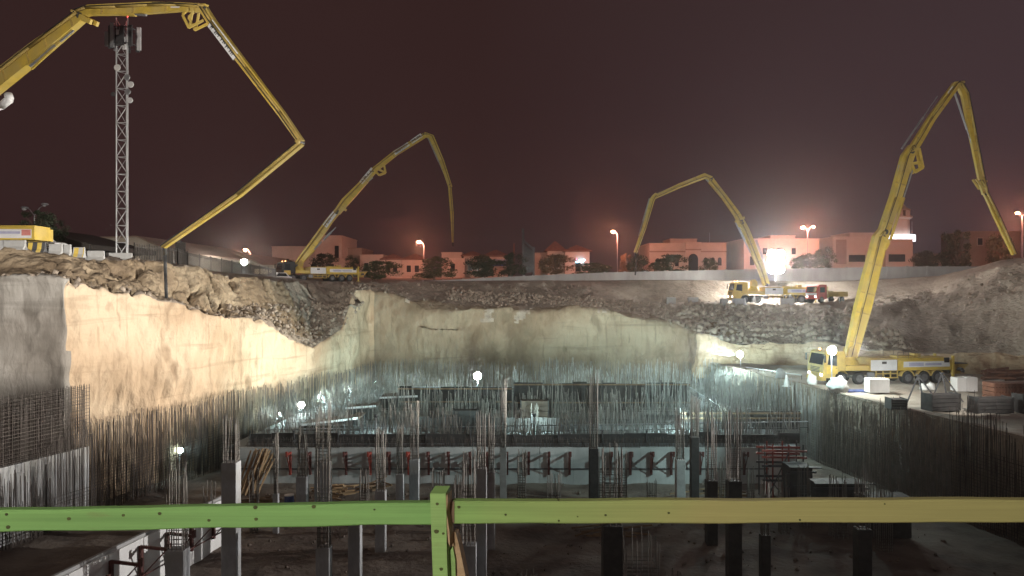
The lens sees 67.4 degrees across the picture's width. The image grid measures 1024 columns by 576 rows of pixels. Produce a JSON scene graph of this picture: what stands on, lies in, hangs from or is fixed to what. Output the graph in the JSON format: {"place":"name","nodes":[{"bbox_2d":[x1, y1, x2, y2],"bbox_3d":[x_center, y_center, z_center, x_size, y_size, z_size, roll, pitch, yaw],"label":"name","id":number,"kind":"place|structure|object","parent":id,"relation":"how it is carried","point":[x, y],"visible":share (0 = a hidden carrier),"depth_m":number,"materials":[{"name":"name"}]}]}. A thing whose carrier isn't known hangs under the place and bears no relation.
{"place":"outdoors","nodes":[
{"label":"outdoors","id":0,"kind":"place"},
{"bbox_2d":[0,247,1023,503],"bbox_3d":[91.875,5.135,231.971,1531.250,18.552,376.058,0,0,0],"label":"terrain","id":1,"kind":"structure","parent":0,"point":[116,349],"depth_m":78.59,"materials":[{"name":"soil"}]},
{"bbox_2d":[19,210,61,241],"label":"tree","id":2,"kind":"object","parent":1,"relation":"on","point":[48,217],"visible":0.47,"depth_m":65.75,"materials":[{"name":"green plant"}]},
{"bbox_2d":[48,231,155,255],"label":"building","id":3,"kind":"structure","parent":1,"relation":"on","point":[91,242],"depth_m":82.66,"materials":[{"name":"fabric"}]},
{"bbox_2d":[105,16,140,252],"bbox_3d":[-32.483,-12.370,64.024,2.988,21.040,2.116,0,0,0],"label":"lattice mast","id":4,"kind":"object","parent":1,"relation":"on","point":[114,37],"visible":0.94,"depth_m":63.63,"materials":[{"name":"metal"}]},
{"bbox_2d":[0,2,304,297],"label":"concrete pump","id":5,"kind":"object","parent":1,"relation":"on","point":[24,61],"visible":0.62,"depth_m":45.39,"materials":[{"name":"paint"}]},
{"bbox_2d":[102,236,247,272],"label":"building","id":6,"kind":"structure","parent":1,"relation":"on","point":[214,252],"depth_m":99.77,"materials":[{"name":"brown paint"}]},
{"bbox_2d":[134,242,275,276],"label":"palisade fence","id":7,"kind":"object","parent":1,"relation":"on","point":[210,263],"visible":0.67,"depth_m":81.97,"materials":[{"name":"metal"}]},
{"bbox_2d":[231,252,312,274],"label":"building","id":8,"kind":"structure","parent":1,"relation":"on","point":[253,259],"depth_m":122.96,"materials":[{"name":"brown paint"}]},
{"bbox_2d":[271,235,373,274],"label":"building","id":9,"kind":"structure","parent":1,"relation":"on","point":[342,247],"depth_m":165.00,"materials":[{"name":"paint"}]},
{"bbox_2d":[274,132,453,281],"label":"concrete pump","id":10,"kind":"object","parent":1,"relation":"on","point":[313,244],"visible":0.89,"depth_m":115.37,"materials":[{"name":"paint"}]},
{"bbox_2d":[359,260,403,279],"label":"tree","id":11,"kind":"object","parent":1,"relation":"on","point":[389,265],"visible":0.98,"depth_m":127.84,"materials":[{"name":"green plant"}]},
{"bbox_2d":[359,254,429,277],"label":"villa","id":12,"kind":"object","parent":1,"relation":"on","point":[412,263],"visible":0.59,"depth_m":161.92,"materials":[{"name":"paint"}]},
{"bbox_2d":[412,256,457,279],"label":"tree","id":13,"kind":"object","parent":1,"relation":"on","point":[433,274],"visible":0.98,"depth_m":127.08,"materials":[{"name":"green plant"}]},
{"bbox_2d":[441,250,507,277],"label":"villa","id":14,"kind":"object","parent":1,"relation":"on","point":[457,259],"visible":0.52,"depth_m":162.00,"materials":[{"name":"paint"}]},
{"bbox_2d":[463,254,502,277],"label":"tree","id":15,"kind":"object","parent":1,"relation":"on","point":[481,264],"visible":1,"depth_m":126.59,"materials":[{"name":"green plant"}]},
{"bbox_2d":[496,252,527,276],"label":"tree","id":16,"kind":"object","parent":1,"relation":"on","point":[510,271],"visible":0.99,"depth_m":126.89,"materials":[{"name":"green plant"}]},
{"bbox_2d":[1,267,1023,350],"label":"rubble","id":17,"kind":"object","parent":1,"relation":"on","point":[728,319],"visible":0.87,"depth_m":90.65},
{"bbox_2d":[522,229,534,275],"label":"billboard frame","id":18,"kind":"object","parent":1,"relation":"on","point":[528,254],"visible":0.83,"depth_m":127.86,"materials":[{"name":"metal"}]},
{"bbox_2d":[537,254,576,274],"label":"tree","id":19,"kind":"object","parent":1,"relation":"on","point":[549,260],"visible":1,"depth_m":129.69,"materials":[{"name":"green plant"}]},
{"bbox_2d":[532,241,591,275],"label":"villa","id":20,"kind":"object","parent":1,"relation":"on","point":[580,254],"visible":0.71,"depth_m":162.06,"materials":[{"name":"paint"}]},
{"bbox_2d":[572,262,612,273],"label":"tree","id":21,"kind":"object","parent":1,"relation":"on","point":[595,267],"visible":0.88,"depth_m":127.59,"materials":[{"name":"green plant"}]},
{"bbox_2d":[648,254,691,270],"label":"tree","id":22,"kind":"object","parent":1,"relation":"on","point":[666,260],"visible":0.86,"depth_m":124.76,"materials":[{"name":"green plant"}]},
{"bbox_2d":[639,233,726,270],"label":"villa","id":23,"kind":"object","parent":1,"relation":"on","point":[696,252],"visible":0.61,"depth_m":160.00,"materials":[{"name":"paint"}]},
{"bbox_2d":[422,266,978,280],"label":"boundary wall","id":24,"kind":"structure","parent":1,"relation":"on","point":[828,274],"depth_m":121.00,"materials":[{"name":"paint"}]},
{"bbox_2d":[634,173,833,302],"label":"concrete pump","id":25,"kind":"object","parent":1,"relation":"on","point":[737,289],"visible":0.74,"depth_m":104.92,"materials":[{"name":"paint"}]},
{"bbox_2d":[725,235,819,269],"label":"villa","id":26,"kind":"object","parent":1,"relation":"on","point":[738,256],"visible":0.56,"depth_m":158.00,"materials":[{"name":"paint"}]},
{"bbox_2d":[767,250,784,280],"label":"floodlight","id":27,"kind":"object","parent":1,"relation":"on","point":[779,261],"visible":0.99,"depth_m":111.86,"materials":[{"name":"metal"}]},
{"bbox_2d":[789,253,826,268],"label":"tree","id":28,"kind":"object","parent":1,"relation":"on","point":[800,261],"visible":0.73,"depth_m":126.82,"materials":[{"name":"green plant"}]},
{"bbox_2d":[805,285,847,302],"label":"lorry","id":29,"kind":"object","parent":1,"relation":"on","point":[820,293],"visible":0.94,"depth_m":102.99,"materials":[{"name":"red paint"}]},
{"bbox_2d":[819,204,915,267],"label":"building","id":30,"kind":"structure","parent":1,"relation":"on","point":[850,250],"depth_m":167.85,"materials":[{"name":"paint"}]},
{"bbox_2d":[908,250,946,265],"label":"tree","id":31,"kind":"object","parent":1,"relation":"on","point":[926,256],"visible":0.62,"depth_m":150.61,"materials":[{"name":"green plant"}]},
{"bbox_2d":[938,229,971,265],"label":"tree","id":32,"kind":"object","parent":1,"relation":"on","point":[952,241],"visible":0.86,"depth_m":149.92,"materials":[{"name":"green plant"}]},
{"bbox_2d":[913,231,1020,265],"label":"building","id":33,"kind":"structure","parent":1,"relation":"on","point":[976,240],"depth_m":180.00,"materials":[{"name":"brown paint"}]},
{"bbox_2d":[985,232,1014,262],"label":"tree","id":34,"kind":"object","parent":1,"relation":"on","point":[1001,244],"visible":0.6,"depth_m":149.50,"materials":[{"name":"green plant"}]},
{"bbox_2d":[0,452,1023,575],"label":"pit floor","id":35,"kind":"structure","parent":0,"point":[965,549],"depth_m":41.36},
{"bbox_2d":[0,446,88,546],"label":"concrete wall","id":36,"kind":"structure","parent":35,"relation":"on","point":[7,473],"depth_m":43.77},
{"bbox_2d":[0,384,89,467],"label":"rebar wall","id":37,"kind":"structure","parent":36,"relation":"on","point":[24,454],"depth_m":43.92,"materials":[{"name":"metal"}]},
{"bbox_2d":[0,427,97,550],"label":"rebar wall","id":38,"kind":"structure","parent":35,"relation":"on","point":[81,499],"depth_m":44.30,"materials":[{"name":"metal"}]},
{"bbox_2d":[51,495,220,575],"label":"wall","id":39,"kind":"structure","parent":35,"relation":"on","point":[127,550],"depth_m":35.27,"materials":[{"name":"concrete"}]},
{"bbox_2d":[138,543,170,575],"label":"wall bracket","id":40,"kind":"object","parent":39,"relation":"attached to","point":[141,548],"depth_m":34.80,"materials":[{"name":"red metal"}]},
{"bbox_2d":[165,462,189,575],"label":"column","id":41,"kind":"structure","parent":35,"relation":"on","point":[177,560],"depth_m":32.70,"materials":[{"name":"concrete"}]},
{"bbox_2d":[221,414,240,575],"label":"column","id":42,"kind":"structure","parent":35,"relation":"on","point":[231,537],"depth_m":36.15,"materials":[{"name":"concrete"}]},
{"bbox_2d":[89,361,377,505],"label":"rebar wall","id":43,"kind":"structure","parent":35,"relation":"on","point":[247,422],"depth_m":55.68,"materials":[{"name":"metal"}]},
{"bbox_2d":[241,448,274,494],"bbox_3d":[-17.524,12.458,52.403,2.591,3.026,1.142,0,0,-20],"label":"timber bundle","id":44,"kind":"object","parent":35,"relation":"on","point":[246,485],"visible":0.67,"depth_m":52.31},
{"bbox_2d":[273,432,278,533],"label":"column","id":45,"kind":"structure","parent":35,"relation":"on","point":[276,484],"depth_m":43.91,"materials":[{"name":"concrete"}]},
{"bbox_2d":[296,427,308,501],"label":"column","id":46,"kind":"structure","parent":35,"relation":"on","point":[302,487],"depth_m":47.72,"materials":[{"name":"concrete"}]},
{"bbox_2d":[314,398,330,501],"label":"column","id":47,"kind":"structure","parent":35,"relation":"on","point":[318,448],"depth_m":48.58,"materials":[{"name":"metal"}]},
{"bbox_2d":[316,442,331,575],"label":"column","id":48,"kind":"structure","parent":35,"relation":"on","point":[323,559],"depth_m":34.73,"materials":[{"name":"concrete"}]},
{"bbox_2d":[348,525,361,575],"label":"column","id":49,"kind":"structure","parent":35,"relation":"on","point":[354,550],"depth_m":36.71,"materials":[{"name":"concrete"}]},
{"bbox_2d":[375,427,386,551],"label":"column","id":50,"kind":"structure","parent":35,"relation":"on","point":[381,532],"depth_m":40.77,"materials":[{"name":"concrete"}]},
{"bbox_2d":[396,421,403,499],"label":"column","id":51,"kind":"structure","parent":35,"relation":"on","point":[399,483],"depth_m":47.82,"materials":[{"name":"concrete"}]},
{"bbox_2d":[409,401,419,499],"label":"column","id":52,"kind":"structure","parent":35,"relation":"on","point":[414,478],"depth_m":48.74,"materials":[{"name":"concrete"}]},
{"bbox_2d":[462,450,476,575],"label":"column","id":53,"kind":"structure","parent":35,"relation":"on","point":[470,549],"depth_m":35.21,"materials":[{"name":"concrete"}]},
{"bbox_2d":[476,411,486,575],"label":"column","id":54,"kind":"structure","parent":35,"relation":"on","point":[481,492],"depth_m":36.26,"materials":[{"name":"concrete"}]},
{"bbox_2d":[487,414,494,549],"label":"column","id":55,"kind":"structure","parent":35,"relation":"on","point":[490,494],"depth_m":40.80,"materials":[{"name":"concrete"}]},
{"bbox_2d":[500,378,506,497],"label":"column","id":56,"kind":"structure","parent":35,"relation":"on","point":[503,464],"depth_m":47.81,"materials":[{"name":"concrete"}]},
{"bbox_2d":[238,446,794,484],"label":"cross wall","id":57,"kind":"structure","parent":35,"relation":"on","point":[358,460],"depth_m":55.00,"materials":[{"name":"white concrete"}]},
{"bbox_2d":[247,435,789,447],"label":"beam","id":58,"kind":"structure","parent":57,"relation":"on","point":[467,442],"depth_m":55.18,"materials":[{"name":"metal"}]},
{"bbox_2d":[246,430,799,445],"bbox_3d":[0.930,10.939,55.990,40.400,0.979,1.032,0,0,0],"label":"wall formwork","id":59,"kind":"object","parent":57,"relation":"on","point":[793,437],"depth_m":56.40,"materials":[{"name":"metal"}]},
{"bbox_2d":[517,449,525,497],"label":"column","id":60,"kind":"structure","parent":35,"relation":"on","point":[519,482],"depth_m":49.07,"materials":[{"name":"metal"}]},
{"bbox_2d":[572,524,651,536],"bbox_3d":[5.722,13.700,43.772,4.589,0.427,2.756,0,0,0],"label":"timber heap","id":61,"kind":"object","parent":35,"relation":"on","point":[628,533],"visible":0.66,"depth_m":43.40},
{"bbox_2d":[601,442,622,575],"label":"column","id":62,"kind":"structure","parent":35,"relation":"on","point":[611,549],"depth_m":33.57,"materials":[{"name":"concrete"}]},
{"bbox_2d":[247,482,995,575],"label":"clods","id":63,"kind":"object","parent":35,"relation":"on","point":[683,564],"visible":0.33,"depth_m":41.70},
{"bbox_2d":[622,526,659,575],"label":"cage","id":64,"kind":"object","parent":35,"relation":"on","point":[641,567],"depth_m":33.21,"materials":[{"name":"metal"}]},
{"bbox_2d":[675,408,684,497],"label":"column","id":65,"kind":"structure","parent":35,"relation":"on","point":[679,475],"depth_m":48.26,"materials":[{"name":"concrete"}]},
{"bbox_2d":[689,392,698,497],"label":"column","id":66,"kind":"structure","parent":35,"relation":"on","point":[694,466],"depth_m":47.26,"materials":[{"name":"concrete"}]},
{"bbox_2d":[705,411,717,545],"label":"column","id":67,"kind":"structure","parent":35,"relation":"on","point":[711,530],"depth_m":41.74,"materials":[{"name":"concrete"}]},
{"bbox_2d":[725,408,741,575],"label":"column","id":68,"kind":"structure","parent":35,"relation":"on","point":[733,542],"depth_m":35.71,"materials":[{"name":"concrete"}]},
{"bbox_2d":[700,357,822,460],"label":"rebar wall","id":69,"kind":"structure","parent":35,"relation":"on","point":[784,397],"depth_m":67.50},
{"bbox_2d":[759,479,770,575],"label":"column","id":70,"kind":"structure","parent":35,"relation":"on","point":[764,554],"depth_m":34.79,"materials":[{"name":"concrete"}]},
{"bbox_2d":[756,441,806,497],"bbox_3d":[18.062,12.367,51.615,2.977,3.934,1.490,0,0,0],"label":"scaffold","id":71,"kind":"object","parent":35,"relation":"on","point":[777,458],"visible":0.66,"depth_m":52.10,"materials":[{"name":"metal"}]},
{"bbox_2d":[782,462,821,497],"bbox_3d":[18.577,12.677,49.525,2.029,2.647,1.950,0,0,0],"label":"form box","id":72,"kind":"object","parent":35,"relation":"on","point":[790,473],"visible":0.7,"depth_m":49.01,"materials":[{"name":"wood"}]},
{"bbox_2d":[828,468,848,538],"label":"column","id":73,"kind":"structure","parent":35,"relation":"on","point":[833,526],"depth_m":43.11,"materials":[{"name":"metal"}]},
{"bbox_2d":[809,478,875,496],"bbox_3d":[19.794,12.806,46.375,3.571,2.388,1.650,0,0,0],"label":"form box","id":74,"kind":"object","parent":35,"relation":"on","point":[818,487],"visible":0.4,"depth_m":46.00,"materials":[{"name":"wood"}]},
{"bbox_2d":[853,466,871,575],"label":"column","id":75,"kind":"structure","parent":35,"relation":"on","point":[862,550],"depth_m":33.70,"materials":[{"name":"concrete"}]},
{"bbox_2d":[873,468,892,552],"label":"column","id":76,"kind":"structure","parent":35,"relation":"on","point":[884,536],"depth_m":40.68,"materials":[{"name":"metal"}]},
{"bbox_2d":[859,492,911,537],"bbox_3d":[21.287,12.828,43.375,3.019,2.345,1.650,0,0,0],"label":"form box","id":77,"kind":"object","parent":35,"relation":"on","point":[902,530],"visible":0.23,"depth_m":43.02,"materials":[{"name":"metal"}]},
{"bbox_2d":[816,388,960,496],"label":"rebar wall","id":78,"kind":"structure","parent":35,"relation":"on","point":[830,444],"depth_m":53.22,"materials":[{"name":"metal"}]},
{"bbox_2d":[949,390,1023,545],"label":"rebar wall","id":79,"kind":"structure","parent":35,"relation":"on","point":[994,466],"depth_m":44.32,"materials":[{"name":"metal"}]},
{"bbox_2d":[0,0,1023,384],"label":"sky","id":80,"kind":"structure","parent":0,"point":[560,121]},
{"bbox_2d":[229,388,797,452],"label":"raised slab","id":81,"kind":"structure","parent":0,"point":[243,442],"depth_m":61.44,"materials":[{"name":"concrete"}]},
{"bbox_2d":[300,413,364,430],"bbox_3d":[-14.488,10.828,62.215,4.662,1.144,2.570,0,0,0],"label":"slab table","id":82,"kind":"object","parent":81,"relation":"on","point":[304,424],"visible":0.45,"depth_m":61.30,"materials":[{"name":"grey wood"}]},
{"bbox_2d":[253,399,419,434],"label":"rebar wall","id":83,"kind":"structure","parent":81,"relation":"on","point":[349,421],"depth_m":57.20,"materials":[{"name":"metal"}]},
{"bbox_2d":[266,396,415,424],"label":"rebar wall","id":84,"kind":"structure","parent":81,"relation":"on","point":[339,412],"depth_m":64.06,"materials":[{"name":"metal"}]},
{"bbox_2d":[320,371,400,405],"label":"rebar wall","id":85,"kind":"structure","parent":81,"relation":"on","point":[376,396],"depth_m":74.48,"materials":[{"name":"metal"}]},
{"bbox_2d":[276,381,446,417],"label":"rebar wall","id":86,"kind":"structure","parent":81,"relation":"on","point":[314,404],"depth_m":67.76,"materials":[{"name":"metal"}]},
{"bbox_2d":[343,363,508,397],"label":"rebar wall","id":87,"kind":"structure","parent":81,"relation":"on","point":[477,380],"depth_m":79.69,"materials":[{"name":"metal"}]},
{"bbox_2d":[396,384,511,411],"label":"wall formwork","id":88,"kind":"object","parent":81,"relation":"on","point":[483,392],"depth_m":71.00,"materials":[{"name":"metal"}]},
{"bbox_2d":[415,414,558,432],"bbox_3d":[-1.916,10.712,60.585,11.418,1.423,1.050,0,0,0],"label":"wall formwork","id":89,"kind":"object","parent":81,"relation":"on","point":[512,422],"depth_m":60.99,"materials":[{"name":"metal"}]},
{"bbox_2d":[419,401,589,434],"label":"rebar wall","id":90,"kind":"structure","parent":81,"relation":"on","point":[455,431],"depth_m":57.62,"materials":[{"name":"metal"}]},
{"bbox_2d":[520,398,548,421],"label":"site crate","id":91,"kind":"object","parent":81,"relation":"on","point":[543,407],"visible":0.59,"depth_m":65.50,"materials":[{"name":"grey wood"}]},
{"bbox_2d":[376,356,697,388],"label":"rebar wall","id":92,"kind":"structure","parent":81,"relation":"on","point":[405,369],"depth_m":86.48,"materials":[{"name":"metal"}]},
{"bbox_2d":[270,421,807,434],"bbox_3d":[2.094,11.045,59.250,41.732,1.467,0.090,0,0,-1],"label":"edge rail","id":93,"kind":"object","parent":81,"relation":"on","point":[570,425],"visible":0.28,"depth_m":59.28,"materials":[{"name":"metal"}]},
{"bbox_2d":[448,383,638,419],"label":"rebar wall","id":94,"kind":"structure","parent":81,"relation":"on","point":[556,410],"depth_m":66.61,"materials":[{"name":"metal"}]},
{"bbox_2d":[514,380,689,413],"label":"wall formwork","id":95,"kind":"object","parent":81,"relation":"on","point":[526,387],"depth_m":70.49,"materials":[{"name":"metal"}]},
{"bbox_2d":[513,357,704,393],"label":"rebar wall","id":96,"kind":"structure","parent":81,"relation":"on","point":[701,389],"depth_m":82.55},
{"bbox_2d":[553,364,697,397],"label":"rebar wall","id":97,"kind":"structure","parent":81,"relation":"on","point":[669,374],"depth_m":78.94,"materials":[{"name":"metal"}]},
{"bbox_2d":[560,385,800,424],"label":"rebar wall","id":98,"kind":"structure","parent":81,"relation":"on","point":[614,419],"depth_m":63.97,"materials":[{"name":"metal"}]},
{"bbox_2d":[591,398,799,434],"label":"rebar wall","id":99,"kind":"structure","parent":81,"relation":"on","point":[636,427],"depth_m":57.49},
{"bbox_2d":[637,375,793,414],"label":"rebar wall","id":100,"kind":"structure","parent":81,"relation":"on","point":[751,391],"depth_m":69.01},
{"bbox_2d":[702,369,757,406],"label":"rebar wall","id":101,"kind":"structure","parent":81,"relation":"on","point":[710,394],"depth_m":74.03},
{"bbox_2d":[680,408,800,430],"bbox_3d":[18.406,10.560,61.574,9.688,1.719,1.051,0,0,0],"label":"wall formwork","id":102,"kind":"object","parent":81,"relation":"on","point":[756,416],"depth_m":61.98,"materials":[{"name":"metal"}]},
{"bbox_2d":[589,374,598,497],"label":"column","id":103,"kind":"structure","parent":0,"point":[594,472],"depth_m":46.73,"materials":[{"name":"concrete"}]},
{"bbox_2d":[707,362,1023,538],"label":"bench face","id":104,"kind":"object","parent":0,"point":[928,415],"visible":0.4,"depth_m":51.84},
{"bbox_2d":[826,375,849,392],"bbox_3d":[25.792,7.588,60.864,1.658,1.324,1.589,0,0,0],"label":"bulk bag","id":105,"kind":"object","parent":104,"relation":"on","point":[837,384],"visible":0.95,"depth_m":60.28,"materials":[{"name":"fabric"}]},
{"bbox_2d":[720,363,1023,437],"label":"ground ledge","id":106,"kind":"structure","parent":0,"point":[1014,421],"depth_m":60.75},
{"bbox_2d":[864,377,889,392],"bbox_3d":[28.642,7.569,60.300,1.580,1.193,0.900,0,0,-1],"label":"concrete block","id":107,"kind":"object","parent":106,"relation":"on","point":[877,385],"depth_m":59.85,"materials":[{"name":"concrete"}]},
{"bbox_2d":[805,81,1017,384],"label":"concrete pump","id":108,"kind":"object","parent":106,"relation":"on","point":[847,361],"visible":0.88,"depth_m":66.42,"materials":[{"name":"paint"}]},
{"bbox_2d":[921,391,960,411],"bbox_3d":[29.033,7.675,52.000,2.160,1.150,1.120,0,0,-9],"label":"formwork crate","id":109,"kind":"object","parent":106,"relation":"on","point":[932,402],"visible":0.98,"depth_m":51.57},
{"bbox_2d":[967,395,1013,413],"bbox_3d":[31.769,7.725,51.000,2.460,1.050,1.120,0,0,-4],"label":"formwork crate","id":110,"kind":"object","parent":106,"relation":"on","point":[1002,403],"visible":0.82,"depth_m":50.53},
{"bbox_2d":[981,367,1023,380],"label":"steel heap","id":111,"kind":"object","parent":106,"relation":"on","point":[1002,374],"visible":1,"depth_m":67.01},
{"bbox_2d":[982,381,1023,396],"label":"formwork stack","id":112,"kind":"object","parent":106,"relation":"on","point":[997,388],"visible":0.65,"depth_m":56.40,"materials":[{"name":"wood"}]},
{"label":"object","id":113,"kind":"structure","parent":0,"visible":0},
{"bbox_2d":[0,486,1023,575],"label":"guard rail","id":114,"kind":"object","parent":113,"relation":"on","point":[441,511],"visible":1,"depth_m":3.23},
{"bbox_2d":[452,528,468,575],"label":"broken stake","id":115,"kind":"object","parent":114,"relation":"attached to","point":[461,563],"visible":0.82,"depth_m":3.23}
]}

